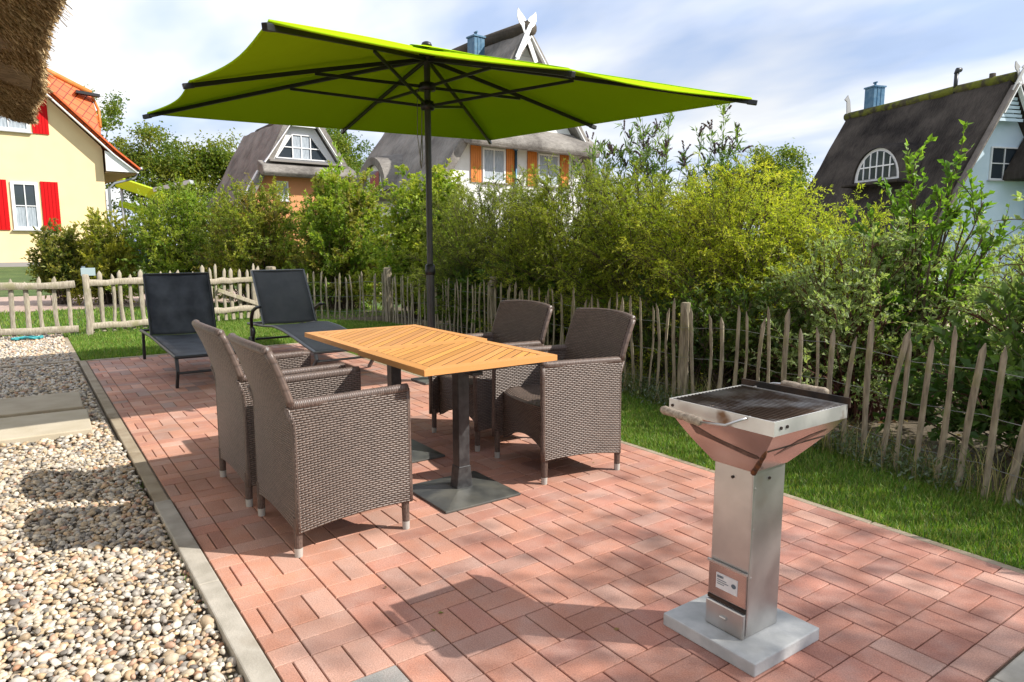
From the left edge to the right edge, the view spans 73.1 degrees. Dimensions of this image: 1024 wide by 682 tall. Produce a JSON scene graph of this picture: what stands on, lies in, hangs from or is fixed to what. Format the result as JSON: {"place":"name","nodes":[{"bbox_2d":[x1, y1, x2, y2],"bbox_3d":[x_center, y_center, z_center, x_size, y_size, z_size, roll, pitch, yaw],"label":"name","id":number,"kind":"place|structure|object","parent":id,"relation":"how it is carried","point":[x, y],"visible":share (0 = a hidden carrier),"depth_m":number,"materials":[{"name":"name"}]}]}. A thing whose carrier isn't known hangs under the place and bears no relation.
{"place":"outdoors","nodes":[
{"label":"outdoors","id":0,"kind":"place"},
{"bbox_2d":[0,333,243,681],"bbox_3d":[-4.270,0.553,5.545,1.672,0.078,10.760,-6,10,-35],"label":"gravel","id":1,"kind":"structure","parent":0,"point":[38,617],"depth_m":2.85,"materials":[{"name":"beige gravel"}]},
{"bbox_2d":[10,335,43,340],"bbox_3d":[-6.731,-0.042,9.590,0.384,0.051,0.192,-6,10,-35],"label":"garden hose","id":2,"kind":"object","parent":1,"relation":"on","point":[27,337],"visible":1,"depth_m":9.56,"materials":[{"name":"teal plastic"}]},
{"bbox_2d":[0,0,78,127],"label":"thatched cottage","id":3,"kind":"structure","parent":1,"relation":"on","point":[26,31],"depth_m":3.70,"materials":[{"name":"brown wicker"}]},
{"bbox_2d":[0,276,78,337],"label":"garden gate","id":4,"kind":"structure","parent":1,"relation":"on","point":[10,286],"depth_m":9.73,"materials":[{"name":"brown wood"}]},
{"bbox_2d":[0,391,82,417],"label":"stepping slab","id":5,"kind":"structure","parent":1,"relation":"on","point":[36,404],"depth_m":5.55,"materials":[{"name":"grey concrete"}]},
{"bbox_2d":[0,409,92,446],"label":"stepping slab","id":6,"kind":"structure","parent":1,"relation":"on","point":[34,428],"depth_m":4.88,"materials":[{"name":"beige concrete"}]},
{"bbox_2d":[0,265,309,295],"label":"lawn bank","id":7,"kind":"structure","parent":0,"point":[16,274],"depth_m":23.08,"materials":[{"name":"green plant"}]},
{"bbox_2d":[20,217,86,304],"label":"rhododendron","id":8,"kind":"object","parent":7,"relation":"on","point":[55,258],"visible":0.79,"depth_m":15.61,"materials":[{"name":"green plant"}]},
{"bbox_2d":[0,68,142,266],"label":"yellow house","id":9,"kind":"structure","parent":7,"relation":"on","point":[65,161],"depth_m":28.31,"materials":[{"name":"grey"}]},
{"bbox_2d":[0,117,31,133],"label":"window","id":10,"kind":"structure","parent":9,"relation":"in","point":[5,125],"depth_m":27.26,"materials":[{"name":"white paint"}]},
{"bbox_2d":[10,181,41,230],"bbox_3d":[-19.559,-5.418,27.786,1.030,1.940,0.160,-7,10,-41],"label":"window","id":11,"kind":"structure","parent":9,"relation":"in","point":[24,195],"depth_m":27.80,"materials":[{"name":"white paint"}]},
{"bbox_2d":[57,206,144,304],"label":"rhododendron","id":12,"kind":"object","parent":7,"relation":"on","point":[100,252],"visible":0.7,"depth_m":15.60,"materials":[{"name":"green plant"}]},
{"bbox_2d":[115,178,194,225],"bbox_3d":[-19.679,-6.510,38.219,4.160,5.002,0.832,0,8,-1],"label":"play frame","id":13,"kind":"object","parent":7,"relation":"on","point":[133,186],"visible":0.34,"depth_m":37.78,"materials":[{"name":"yellow paint"}]},
{"bbox_2d":[206,124,356,254],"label":"thatched house","id":14,"kind":"structure","parent":7,"relation":"on","point":[295,158],"depth_m":36.32,"materials":[{"name":"grey"}]},
{"bbox_2d":[276,181,289,201],"bbox_3d":[-11.905,-7.774,35.873,0.720,1.050,0.160,-6,10,-38],"label":"window","id":15,"kind":"structure","parent":14,"relation":"in","point":[284,187],"depth_m":35.95,"materials":[{"name":"white paint"}]},
{"bbox_2d":[276,134,327,161],"bbox_3d":[-10.993,-10.165,36.257,2.900,1.270,0.080,-6,10,-38],"label":"window","id":16,"kind":"structure","parent":14,"relation":"in","point":[300,147],"depth_m":36.22,"materials":[{"name":"white glass"}]},
{"bbox_2d":[0,287,381,312],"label":"driveway","id":17,"kind":"structure","parent":0,"point":[19,303],"depth_m":16.12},
{"bbox_2d":[0,250,1022,418],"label":"ground","id":18,"kind":"structure","parent":0,"point":[243,313],"depth_m":13.46,"materials":[{"name":"green plant"}]},
{"bbox_2d":[0,361,73,367],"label":"kerb","id":19,"kind":"structure","parent":18,"relation":"on","point":[33,364],"depth_m":7.60,"materials":[{"name":"grey concrete"}]},
{"bbox_2d":[64,337,79,364],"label":"kerb","id":20,"kind":"structure","parent":18,"relation":"on","point":[72,350],"depth_m":8.62,"materials":[{"name":"grey concrete"}]},
{"bbox_2d":[80,266,95,304],"bbox_3d":[-8.175,-0.967,13.359,0.240,0.950,0.065,-6,10,-35],"label":"sign","id":21,"kind":"object","parent":18,"relation":"on","point":[88,271],"visible":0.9,"depth_m":13.29,"materials":[{"name":"grey"}]},
{"bbox_2d":[84,84,134,151],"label":"tree","id":22,"kind":"object","parent":18,"relation":"on","point":[113,110],"visible":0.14,"depth_m":55.28,"materials":[{"name":"green plant"}]},
{"bbox_2d":[79,360,168,508],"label":"kerb","id":23,"kind":"structure","parent":18,"relation":"on","point":[155,492],"depth_m":4.62,"materials":[{"name":"grey concrete"}]},
{"bbox_2d":[105,120,210,222],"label":"tree","id":24,"kind":"object","parent":18,"relation":"on","point":[152,163],"visible":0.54,"depth_m":41.74,"materials":[{"name":"green plant"}]},
{"bbox_2d":[106,174,234,302],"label":"olive shrub","id":25,"kind":"object","parent":18,"relation":"on","point":[156,242],"visible":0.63,"depth_m":15.39,"materials":[{"name":"green plant"}]},
{"bbox_2d":[86,343,298,361],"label":"kerb","id":26,"kind":"structure","parent":18,"relation":"on","point":[165,354],"depth_m":8.14,"materials":[{"name":"grey concrete"}]},
{"bbox_2d":[147,127,242,215],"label":"tree","id":27,"kind":"object","parent":18,"relation":"on","point":[219,160],"visible":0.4,"depth_m":43.37,"materials":[{"name":"green plant"}]},
{"bbox_2d":[154,499,280,681],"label":"kerb","id":28,"kind":"structure","parent":18,"relation":"on","point":[241,645],"depth_m":2.50,"materials":[{"name":"grey concrete"}]},
{"bbox_2d":[170,173,322,306],"bbox_3d":[-5.469,-2.120,15.182,3.337,2.975,3.083,3,8,21],"label":"olive shrub","id":29,"kind":"object","parent":18,"relation":"on","point":[255,230],"visible":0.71,"depth_m":14.55,"materials":[{"name":"green plant"}]},
{"bbox_2d":[315,141,345,306],"bbox_3d":[-3.700,-2.387,14.270,0.641,3.503,0.740,-1,8,-11],"label":"young tree","id":30,"kind":"object","parent":18,"relation":"on","point":[336,171],"visible":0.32,"depth_m":14.10,"materials":[{"name":"green plant"}]},
{"bbox_2d":[326,128,367,174],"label":"tree","id":31,"kind":"object","parent":18,"relation":"on","point":[342,144],"visible":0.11,"depth_m":46.81,"materials":[{"name":"green plant"}]},
{"bbox_2d":[327,128,373,175],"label":"tree","id":32,"kind":"object","parent":18,"relation":"on","point":[360,147],"visible":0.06,"depth_m":52.56,"materials":[{"name":"green plant"}]},
{"bbox_2d":[353,8,602,267],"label":"thatched house","id":33,"kind":"structure","parent":18,"relation":"on","point":[518,41],"depth_m":27.49,"materials":[{"name":"grey paint"}]},
{"bbox_2d":[481,147,507,183],"bbox_3d":[-0.687,-6.819,26.895,1.220,1.320,0.160,-6,10,-38],"label":"window","id":34,"kind":"structure","parent":33,"relation":"in","point":[492,158],"depth_m":26.88,"materials":[{"name":"white glass"}]},
{"bbox_2d":[538,153,559,187],"bbox_3d":[1.530,-7.058,28.623,1.270,1.320,0.160,-6,10,-38],"label":"window","id":35,"kind":"structure","parent":33,"relation":"in","point":[555,159],"depth_m":28.60,"materials":[{"name":"grey glass"}]},
{"bbox_2d":[344,352,1023,573],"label":"kerb","id":36,"kind":"structure","parent":18,"relation":"on","point":[978,557],"depth_m":3.28,"materials":[{"name":"grey concrete"}]},
{"bbox_2d":[711,162,758,227],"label":"tree","id":37,"kind":"object","parent":18,"relation":"on","point":[731,177],"visible":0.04,"depth_m":43.29,"materials":[{"name":"green plant"}]},
{"bbox_2d":[722,138,815,234],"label":"tree","id":38,"kind":"object","parent":18,"relation":"on","point":[789,153],"visible":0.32,"depth_m":41.53,"materials":[{"name":"green plant"}]},
{"bbox_2d":[791,61,1023,281],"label":"thatched house","id":39,"kind":"structure","parent":18,"relation":"on","point":[868,145],"depth_m":25.21,"materials":[{"name":"plant"}]},
{"bbox_2d":[987,146,1019,181],"bbox_3d":[17.344,-6.225,24.317,1.340,1.190,0.160,-2,8,-15],"label":"window","id":40,"kind":"structure","parent":39,"relation":"in","point":[1000,157],"depth_m":24.30,"materials":[{"name":"glass"}]},
{"bbox_2d":[989,651,1023,681],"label":"kerb","id":41,"kind":"structure","parent":18,"relation":"on","point":[1013,671],"depth_m":2.10,"materials":[{"name":"grey concrete"}]},
{"bbox_2d":[0,301,1023,676],"bbox_3d":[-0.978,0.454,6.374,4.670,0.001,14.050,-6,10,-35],"label":"lawn","id":42,"kind":"structure","parent":0,"point":[855,492],"depth_m":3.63,"materials":[{"name":"green plant"}]},
{"bbox_2d":[82,269,178,335],"bbox_3d":[-5.746,-0.603,10.588,0.158,0.979,1.496,6,10,39],"label":"picket fence","id":43,"kind":"object","parent":42,"relation":"on","point":[103,325],"visible":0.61,"depth_m":10.33,"materials":[{"name":"brown wood"}]},
{"bbox_2d":[192,264,260,320],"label":"garden gate","id":44,"kind":"structure","parent":42,"relation":"on","point":[230,281],"depth_m":11.86,"materials":[{"name":"brown wood"}]},
{"bbox_2d":[265,266,1023,506],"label":"paling fence","id":45,"kind":"object","parent":42,"relation":"on","point":[685,327],"visible":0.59,"depth_m":4.76,"materials":[{"name":"brown wood"}]},
{"bbox_2d":[486,327,1023,512],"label":"tall grass","id":46,"kind":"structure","parent":42,"relation":"on","point":[996,483],"depth_m":3.96,"materials":[{"name":"green plant"}]},
{"bbox_2d":[621,369,1023,511],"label":"ground cover","id":47,"kind":"object","parent":42,"relation":"on","point":[878,453],"visible":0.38,"depth_m":4.11,"materials":[{"name":"green plant"}]},
{"bbox_2d":[46,0,1023,244],"label":"sky","id":48,"kind":"structure","parent":0,"point":[800,60],"materials":[{"name":"white"}]},
{"bbox_2d":[87,344,1023,681],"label":"patio","id":49,"kind":"structure","parent":0,"point":[567,568],"depth_m":2.74,"materials":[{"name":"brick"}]},
{"bbox_2d":[140,272,235,387],"bbox_3d":[-3.375,-0.194,7.242,0.692,1.000,2.198,-6,10,-35],"label":"sun lounger","id":50,"kind":"object","parent":49,"relation":"on","point":[177,304],"visible":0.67,"depth_m":7.53,"materials":[{"name":"grey fabric"}]},
{"bbox_2d":[192,319,345,506],"bbox_3d":[-1.319,0.329,3.728,0.678,0.913,0.610,-6,10,-35],"label":"wicker armchair","id":51,"kind":"object","parent":49,"relation":"on","point":[236,431],"visible":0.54,"depth_m":3.48,"materials":[{"name":"grey"}]},
{"bbox_2d":[247,269,373,366],"bbox_3d":[-2.366,-0.288,7.922,0.830,1.010,2.348,-6,10,-36],"label":"sun lounger","id":52,"kind":"object","parent":49,"relation":"on","point":[284,297],"visible":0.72,"depth_m":8.38,"materials":[{"name":"grey fabric"}]},
{"bbox_2d":[228,333,412,557],"bbox_3d":[-0.898,0.407,3.167,0.678,0.913,0.610,-6,10,-35],"label":"wicker armchair","id":53,"kind":"object","parent":49,"relation":"on","point":[332,445],"visible":1,"depth_m":2.97,"materials":[{"name":"grey"}]},
{"bbox_2d":[304,324,486,462],"bbox_3d":[-0.732,0.336,4.289,0.785,0.746,0.915,-6,10,-35],"label":"bistro table","id":54,"kind":"object","parent":49,"relation":"on","point":[354,340],"visible":0.52,"depth_m":4.22,"materials":[{"name":"brown wood"}]},
{"bbox_2d":[142,19,757,384],"bbox_3d":[-0.771,-1.159,6.441,4.124,3.116,4.104,-6,10,-35],"label":"parasol","id":55,"kind":"object","parent":49,"relation":"on","point":[277,72],"visible":1,"depth_m":6.50,"materials":[{"name":"fabric"}]},
{"bbox_2d":[358,339,556,513],"bbox_3d":[-0.290,0.430,3.582,0.750,0.752,0.730,-6,10,-35],"label":"bistro table","id":56,"kind":"object","parent":49,"relation":"on","point":[463,486],"visible":0.98,"depth_m":3.56,"materials":[{"name":"brown wood"}]},
{"bbox_2d":[429,300,552,451],"bbox_3d":[-0.133,0.192,4.723,0.678,0.913,0.610,-6,10,-36],"label":"wicker armchair","id":57,"kind":"object","parent":49,"relation":"on","point":[520,323],"visible":0.47,"depth_m":4.71,"materials":[{"name":"brown"}]},
{"bbox_2d":[170,396,827,630],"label":"fallen leaves","id":58,"kind":"object","parent":49,"relation":"on","point":[615,628],"visible":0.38,"depth_m":2.35,"materials":[{"name":"brown plant"}]},
{"bbox_2d":[492,308,635,484],"bbox_3d":[0.312,0.277,4.103,0.678,0.913,0.610,-4,9,-29],"label":"wicker armchair","id":59,"kind":"object","parent":49,"relation":"on","point":[567,403],"visible":0.98,"depth_m":3.92,"materials":[{"name":"grey"}]},
{"bbox_2d":[660,378,850,676],"bbox_3d":[0.782,0.573,2.262,0.518,0.831,0.402,-6,10,-35],"label":"garden grill","id":60,"kind":"object","parent":49,"relation":"on","point":[750,438],"visible":1,"depth_m":2.20,"materials":[{"name":"metal"}]},
{"bbox_2d":[707,557,747,609],"bbox_3d":[0.698,0.786,2.241,0.012,0.120,0.152,-6,10,-35],"label":"vent door","id":61,"kind":"structure","parent":60,"relation":"in","point":[728,583],"depth_m":2.23,"materials":[{"name":"metal"}]},
{"bbox_2d":[317,306,1023,500],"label":"soil bed","id":62,"kind":"object","parent":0,"point":[910,424],"depth_m":4.85,"materials":[{"name":"brown soil"}]},
{"bbox_2d":[259,160,393,310],"bbox_3d":[-3.624,-2.184,14.521,2.935,3.234,2.805,2,8,11],"label":"shrub","id":63,"kind":"object","parent":62,"relation":"on","point":[342,251],"visible":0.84,"depth_m":13.93,"materials":[{"name":"green plant"}]},
{"bbox_2d":[354,158,477,319],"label":"bush","id":64,"kind":"object","parent":62,"relation":"on","point":[401,237],"visible":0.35,"depth_m":12.25,"materials":[{"name":"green plant"}]},
{"bbox_2d":[392,165,567,330],"bbox_3d":[-0.318,-1.317,10.538,2.952,2.659,3.326,-6,10,-35],"label":"feathery shrub","id":65,"kind":"object","parent":62,"relation":"on","point":[465,242],"visible":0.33,"depth_m":10.23,"materials":[{"name":"green plant"}]},
{"bbox_2d":[421,250,613,344],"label":"leafy bush","id":66,"kind":"object","parent":62,"relation":"on","point":[465,274],"visible":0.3,"depth_m":9.62,"materials":[{"name":"green plant"}]},
{"bbox_2d":[466,152,666,344],"bbox_3d":[0.843,-1.049,9.097,2.829,2.790,2.946,-6,10,-35],"label":"feathery shrub","id":67,"kind":"object","parent":62,"relation":"on","point":[542,243],"visible":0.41,"depth_m":8.79,"materials":[{"name":"green plant"}]},
{"bbox_2d":[568,125,641,238],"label":"butterfly bush","id":68,"kind":"object","parent":62,"relation":"on","point":[601,148],"visible":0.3,"depth_m":9.45,"materials":[{"name":"green plant"}]},
{"bbox_2d":[531,159,758,362],"bbox_3d":[1.650,-0.855,8.152,2.725,2.531,2.609,2,8,16],"label":"feathery shrub","id":69,"kind":"object","parent":62,"relation":"on","point":[621,216],"visible":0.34,"depth_m":7.72,"materials":[{"name":"green plant"}]},
{"bbox_2d":[610,112,693,259],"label":"butterfly bush","id":70,"kind":"object","parent":62,"relation":"on","point":[646,167],"visible":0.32,"depth_m":9.25,"materials":[{"name":"green plant"}]},
{"bbox_2d":[676,103,751,234],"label":"butterfly bush","id":71,"kind":"object","parent":62,"relation":"on","point":[723,150],"visible":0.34,"depth_m":8.77,"materials":[{"name":"green plant"}]},
{"bbox_2d":[597,151,860,390],"bbox_3d":[2.191,-0.633,6.836,2.737,2.461,2.693,-6,10,-35],"label":"golden shrub","id":72,"kind":"object","parent":62,"relation":"on","point":[724,255],"visible":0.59,"depth_m":6.47,"materials":[{"name":"green plant"}]},
{"bbox_2d":[610,268,942,411],"bbox_3d":[1.859,0.025,6.069,1.192,1.323,3.556,-6,10,-35],"label":"leafy bush","id":73,"kind":"object","parent":62,"relation":"on","point":[701,348],"visible":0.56,"depth_m":5.90,"materials":[{"name":"green plant"}]},
{"bbox_2d":[626,358,1022,491],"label":"dead leaves","id":74,"kind":"object","parent":62,"relation":"on","point":[1021,476],"visible":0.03,"depth_m":4.78,"materials":[{"name":"brown plant"}]},
{"bbox_2d":[739,182,946,389],"bbox_3d":[2.960,-0.377,6.394,2.030,2.199,1.930,-6,10,-35],"label":"golden shrub","id":75,"kind":"object","parent":62,"relation":"on","point":[879,216],"visible":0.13,"depth_m":6.28,"materials":[{"name":"green plant"}]},
{"bbox_2d":[725,216,994,425],"bbox_3d":[2.562,-0.052,5.319,1.873,1.783,1.884,-3,8,-21],"label":"variegated dogwood","id":76,"kind":"object","parent":62,"relation":"on","point":[821,295],"visible":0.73,"depth_m":5.08,"materials":[{"name":"green plant"}]},
{"bbox_2d":[833,120,1023,420],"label":"young tree","id":77,"kind":"object","parent":62,"relation":"on","point":[957,273],"visible":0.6,"depth_m":5.06,"materials":[{"name":"green plant"}]},
{"bbox_2d":[836,275,1023,470],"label":"leafy bush","id":78,"kind":"object","parent":62,"relation":"on","point":[970,343],"visible":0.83,"depth_m":4.12,"materials":[{"name":"green plant"}]},
{"bbox_2d":[903,212,1023,396],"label":"variegated dogwood","id":79,"kind":"object","parent":62,"relation":"on","point":[993,253],"visible":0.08,"depth_m":5.84,"materials":[{"name":"green plant"}]},
{"bbox_2d":[920,191,1023,438],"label":"variegated dogwood","id":80,"kind":"object","parent":62,"relation":"on","point":[1013,275],"visible":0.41,"depth_m":4.21,"materials":[{"name":"green plant"}]}
]}

